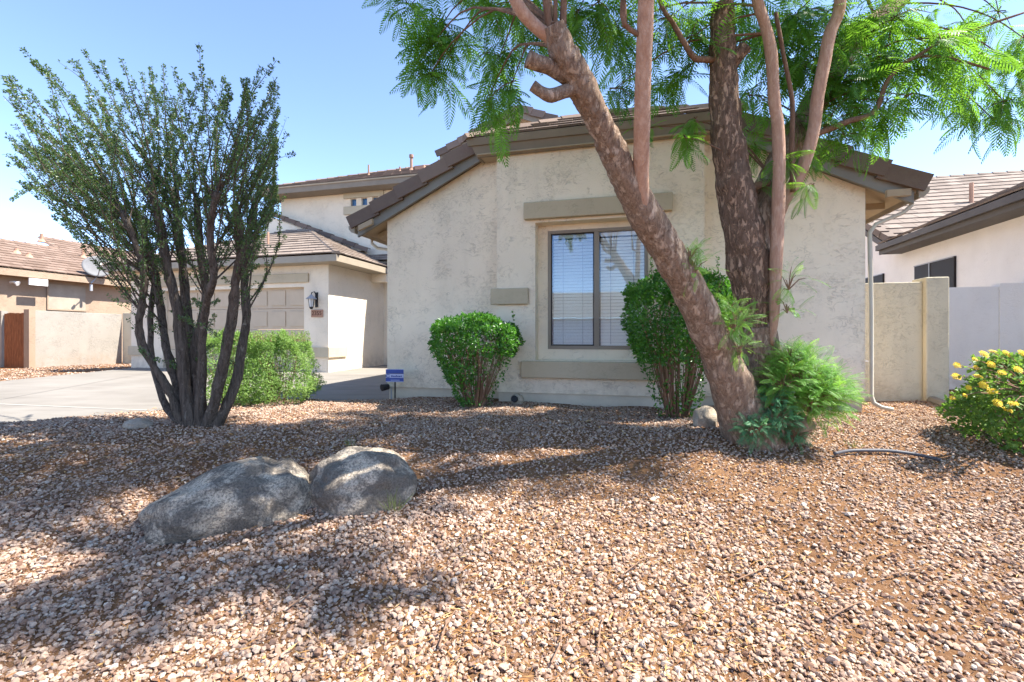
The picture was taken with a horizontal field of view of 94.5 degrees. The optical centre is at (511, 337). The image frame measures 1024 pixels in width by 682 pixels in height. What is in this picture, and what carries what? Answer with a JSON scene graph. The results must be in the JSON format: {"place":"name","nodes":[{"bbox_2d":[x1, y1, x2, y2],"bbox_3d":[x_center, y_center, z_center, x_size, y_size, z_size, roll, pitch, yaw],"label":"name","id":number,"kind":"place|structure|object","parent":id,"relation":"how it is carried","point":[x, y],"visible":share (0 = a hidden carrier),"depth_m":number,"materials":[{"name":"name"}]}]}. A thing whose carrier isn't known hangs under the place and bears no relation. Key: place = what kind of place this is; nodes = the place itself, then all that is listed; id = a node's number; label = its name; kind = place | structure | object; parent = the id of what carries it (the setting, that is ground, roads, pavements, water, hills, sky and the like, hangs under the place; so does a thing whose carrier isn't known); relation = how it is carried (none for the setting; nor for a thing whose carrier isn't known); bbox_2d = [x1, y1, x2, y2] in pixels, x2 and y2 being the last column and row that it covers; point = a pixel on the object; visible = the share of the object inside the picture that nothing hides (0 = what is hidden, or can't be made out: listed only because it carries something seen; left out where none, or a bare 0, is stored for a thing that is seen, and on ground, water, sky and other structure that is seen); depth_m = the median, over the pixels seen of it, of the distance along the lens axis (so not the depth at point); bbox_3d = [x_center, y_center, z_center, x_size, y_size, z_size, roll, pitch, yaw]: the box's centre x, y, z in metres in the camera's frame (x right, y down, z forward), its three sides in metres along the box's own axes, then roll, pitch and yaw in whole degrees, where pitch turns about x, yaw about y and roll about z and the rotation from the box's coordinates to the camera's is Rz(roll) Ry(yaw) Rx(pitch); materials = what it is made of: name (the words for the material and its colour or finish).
{"place":"outdoors","nodes":[
{"label":"outdoors","id":0,"kind":"place"},
{"bbox_2d":[0,365,388,421],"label":"driveway","id":1,"kind":"structure","parent":0,"point":[108,392],"depth_m":8.60,"materials":[{"name":"concrete"}]},
{"bbox_2d":[0,361,1023,681],"bbox_3d":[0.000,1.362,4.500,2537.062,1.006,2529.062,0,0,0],"label":"ground","id":2,"kind":"structure","parent":0,"point":[780,487],"depth_m":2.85,"materials":[{"name":"brown gravel"}]},
{"bbox_2d":[35,497,77,504],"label":"fallen twig","id":3,"kind":"object","parent":2,"relation":"on","point":[55,501],"visible":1,"depth_m":3.21,"materials":[{"name":"wood"}]},
{"bbox_2d":[0,309,130,367],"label":"block wall","id":4,"kind":"structure","parent":2,"relation":"on","point":[54,338],"depth_m":17.19,"materials":[{"name":"paint"}]},
{"bbox_2d":[4,313,23,367],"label":"wooden gate","id":5,"kind":"structure","parent":4,"relation":"attached to","point":[13,340],"depth_m":16.22,"materials":[{"name":"brown wood"}]},
{"bbox_2d":[122,418,153,429],"bbox_3d":[-3.687,0.858,4.655,0.276,0.130,0.205,0,0,0],"label":"stone","id":6,"kind":"object","parent":2,"relation":"on","point":[135,423],"visible":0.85,"depth_m":4.60,"materials":[{"name":"grey stone"}]},
{"bbox_2d":[0,44,295,426],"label":"tall shrub","id":7,"kind":"object","parent":2,"relation":"on","point":[185,393],"visible":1,"depth_m":4.51,"materials":[{"name":"green plant"}]},
{"bbox_2d":[0,233,303,360],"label":"tan house","id":8,"kind":"structure","parent":2,"relation":"on","point":[53,276],"depth_m":18.27,"materials":[{"name":"paint"}]},
{"bbox_2d":[47,283,86,311],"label":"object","id":9,"kind":"structure","parent":8,"relation":"in","point":[59,297],"depth_m":18.27,"materials":[{"name":"beige paint"}]},
{"bbox_2d":[81,256,108,290],"bbox_3d":[-16.348,-2.529,18.765,0.895,1.398,0.864,0,0,0],"label":"satellite dish","id":10,"kind":"object","parent":8,"relation":"attached to","point":[88,266],"visible":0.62,"depth_m":18.69,"materials":[{"name":"grey metal"}]},
{"bbox_2d":[138,456,309,544],"bbox_3d":[-1.877,1.103,3.161,1.015,0.538,0.640,0,0,-30],"label":"boulder","id":11,"kind":"object","parent":2,"relation":"on","point":[246,493],"visible":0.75,"depth_m":2.96,"materials":[{"name":"grey stone"}]},
{"bbox_2d":[206,328,283,405],"bbox_3d":[-3.835,0.394,6.512,1.428,1.094,1.376,0,0,0],"label":"leafy bush","id":12,"kind":"object","parent":2,"relation":"on","point":[217,340],"visible":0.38,"depth_m":6.29,"materials":[{"name":"green plant"}]},
{"bbox_2d":[224,329,326,404],"bbox_3d":[-3.341,0.403,6.712,1.404,1.055,1.270,0,0,0],"label":"leafy bush","id":13,"kind":"object","parent":2,"relation":"on","point":[275,345],"visible":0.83,"depth_m":6.47,"materials":[{"name":"green plant"}]},
{"bbox_2d":[288,580,324,607],"bbox_3d":[-1.024,1.287,2.377,0.017,0.034,0.221,0,0,27],"label":"fallen twig","id":14,"kind":"object","parent":2,"relation":"on","point":[305,595],"visible":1,"depth_m":2.35,"materials":[{"name":"beige wood"}]},
{"bbox_2d":[309,446,417,517],"bbox_3d":[-1.079,1.089,3.388,0.765,0.579,0.628,0,0,-27],"label":"boulder","id":15,"kind":"object","parent":2,"relation":"on","point":[353,481],"visible":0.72,"depth_m":3.19,"materials":[{"name":"grey stone"}]},
{"bbox_2d":[380,384,391,398],"bbox_3d":[-1.937,0.880,7.308,0.107,0.320,0.171,0,0,44],"label":"flood lamp","id":16,"kind":"object","parent":2,"relation":"on","point":[383,387],"visible":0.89,"depth_m":7.26,"materials":[{"name":"black plastic"}]},
{"bbox_2d":[386,369,403,398],"bbox_3d":[-1.756,0.747,7.101,0.270,0.534,0.034,0,0,3],"label":"yard sign","id":17,"kind":"object","parent":2,"relation":"on","point":[394,375],"visible":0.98,"depth_m":7.09,"materials":[{"name":"blue plastic"}]},
{"bbox_2d":[377,489,413,511],"bbox_3d":[-0.769,1.071,3.171,0.222,0.189,0.193,0,0,21],"label":"grass tuft","id":18,"kind":"object","parent":2,"relation":"on","point":[394,507],"visible":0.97,"depth_m":3.15,"materials":[{"name":"green plant"}]},
{"bbox_2d":[438,609,455,646],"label":"fallen twig","id":19,"kind":"object","parent":2,"relation":"on","point":[445,628],"visible":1,"depth_m":2.16,"materials":[{"name":"beige wood"}]},
{"bbox_2d":[427,310,525,407],"bbox_3d":[-0.478,0.287,6.273,1.334,1.334,1.059,0,0,0],"label":"trimmed bush","id":20,"kind":"object","parent":2,"relation":"on","point":[479,323],"visible":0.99,"depth_m":6.08,"materials":[{"name":"green plant"}]},
{"bbox_2d":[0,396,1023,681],"bbox_3d":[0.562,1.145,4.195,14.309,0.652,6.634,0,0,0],"label":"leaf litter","id":21,"kind":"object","parent":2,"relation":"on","point":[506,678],"visible":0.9,"depth_m":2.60,"materials":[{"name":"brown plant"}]},
{"bbox_2d":[101,101,933,411],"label":"stucco house","id":22,"kind":"structure","parent":2,"relation":"on","point":[537,237],"depth_m":6.73,"materials":[{"name":"beige paint"}]},
{"bbox_2d":[167,287,303,370],"bbox_3d":[-7.939,-0.215,13.542,4.870,2.298,0.065,0,0,15],"label":"garage door","id":23,"kind":"structure","parent":22,"relation":"in","point":[265,313],"depth_m":13.25,"materials":[{"name":"paint"}]},
{"bbox_2d":[306,291,317,308],"bbox_3d":[-5.300,-0.981,12.543,0.305,0.482,0.277,0,0,-22],"label":"wall lantern","id":24,"kind":"object","parent":22,"relation":"attached to","point":[310,297],"depth_m":12.51,"materials":[{"name":"black metal"}]},
{"bbox_2d":[311,310,322,316],"bbox_3d":[-5.216,-0.635,12.669,0.360,0.200,0.036,0,0,15],"label":"address plaque","id":25,"kind":"object","parent":22,"relation":"attached to","point":[316,313],"visible":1,"depth_m":12.66,"materials":[{"name":"ceramic"}]},
{"bbox_2d":[548,226,647,349],"bbox_3d":[1.189,-0.675,6.644,1.380,1.690,0.067,0,0,15],"label":"window frame","id":26,"kind":"structure","parent":22,"relation":"in","point":[595,232],"depth_m":6.63,"materials":[{"name":"brown metal"}]},
{"bbox_2d":[511,393,523,404],"bbox_3d":[0.070,0.852,6.400,0.180,0.184,0.214,0,0,0],"label":"rock light","id":27,"kind":"object","parent":2,"relation":"on","point":[517,398],"visible":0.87,"depth_m":6.35,"materials":[{"name":"grey plastic"}]},
{"bbox_2d":[551,612,561,663],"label":"fallen twig","id":28,"kind":"object","parent":2,"relation":"on","point":[560,641],"visible":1,"depth_m":2.09,"materials":[{"name":"beige wood"}]},
{"bbox_2d":[598,615,604,647],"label":"fallen twig","id":29,"kind":"object","parent":2,"relation":"on","point":[600,632],"visible":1,"depth_m":2.15,"materials":[{"name":"beige wood"}]},
{"bbox_2d":[624,555,666,572],"bbox_3d":[0.741,1.262,2.654,0.321,0.032,0.038,0,0,-29],"label":"fallen twig","id":30,"kind":"object","parent":2,"relation":"on","point":[640,560],"visible":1,"depth_m":2.65,"materials":[{"name":"beige wood"}]},
{"bbox_2d":[619,256,737,417],"bbox_3d":[1.913,0.031,5.499,1.358,1.878,1.150,0,0,0],"label":"trimmed bush","id":31,"kind":"object","parent":2,"relation":"on","point":[645,294],"visible":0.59,"depth_m":5.30,"materials":[{"name":"green plant"}]},
{"bbox_2d":[361,0,1023,454],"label":"feathery tree","id":32,"kind":"object","parent":2,"relation":"on","point":[759,378],"visible":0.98,"depth_m":4.07,"materials":[{"name":"green plant"}]},
{"bbox_2d":[692,405,716,426],"bbox_3d":[1.883,0.794,4.625,0.246,0.252,0.230,0,0,0],"label":"stone","id":33,"kind":"object","parent":2,"relation":"on","point":[704,416],"visible":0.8,"depth_m":4.53,"materials":[{"name":"beige stone"}]},
{"bbox_2d":[736,558,772,579],"bbox_3d":[1.341,1.271,2.589,0.301,0.057,0.031,0,0,-26],"label":"fallen twig","id":34,"kind":"object","parent":2,"relation":"on","point":[753,572],"visible":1,"depth_m":2.56,"materials":[{"name":"beige wood"}]},
{"bbox_2d":[831,598,869,616],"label":"fallen twig","id":35,"kind":"object","parent":2,"relation":"on","point":[841,610],"visible":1,"depth_m":2.29,"materials":[{"name":"beige wood"}]},
{"bbox_2d":[844,438,864,447],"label":"grass tuft","id":36,"kind":"object","parent":2,"relation":"on","point":[854,444],"visible":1,"depth_m":4.01,"materials":[{"name":"beige plant"}]},
{"bbox_2d":[833,449,940,461],"bbox_3d":[3.032,0.963,3.883,0.873,0.082,0.150,0,0,0],"label":"irrigation hose","id":37,"kind":"object","parent":2,"relation":"on","point":[890,451],"visible":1,"depth_m":3.91,"materials":[{"name":"black rubber"}]},
{"bbox_2d":[865,277,948,400],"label":"garden wall","id":38,"kind":"structure","parent":2,"relation":"on","point":[911,341],"depth_m":6.70,"materials":[{"name":"beige paint"}]},
{"bbox_2d":[880,565,935,577],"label":"fallen twig","id":39,"kind":"object","parent":2,"relation":"on","point":[905,571],"visible":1,"depth_m":2.54,"materials":[{"name":"beige wood"}]},
{"bbox_2d":[865,170,1023,286],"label":"white house","id":40,"kind":"structure","parent":2,"relation":"on","point":[965,230],"depth_m":10.21,"materials":[{"name":"paint"}]},
{"bbox_2d":[865,273,883,282],"bbox_3d":[10.056,-1.340,13.209,0.059,0.720,1.170,0,0,15],"label":"window","id":41,"kind":"structure","parent":40,"relation":"in","point":[879,278],"depth_m":12.90,"materials":[{"name":"grey glass"}]},
{"bbox_2d":[914,256,955,286],"bbox_3d":[9.350,-1.230,10.505,0.059,0.900,1.440,0,0,15],"label":"window","id":42,"kind":"structure","parent":40,"relation":"in","point":[946,267],"depth_m":10.27,"materials":[{"name":"grey glass"}]},
{"bbox_2d":[927,396,971,411],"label":"stone","id":43,"kind":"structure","parent":2,"relation":"on","point":[934,400],"depth_m":6.28,"materials":[{"name":"stone"}]},
{"bbox_2d":[934,349,1023,454],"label":"lantana bush","id":44,"kind":"object","parent":2,"relation":"on","point":[1004,366],"visible":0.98,"depth_m":3.98,"materials":[{"name":"green plant"}]},
{"bbox_2d":[949,283,1023,389],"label":"white wall","id":45,"kind":"structure","parent":2,"relation":"on","point":[986,319],"depth_m":8.16,"materials":[{"name":"paint"}]},
{"bbox_2d":[0,0,1023,253],"label":"sky","id":46,"kind":"structure","parent":0,"point":[336,73],"materials":[{"name":"blue"}]}
]}

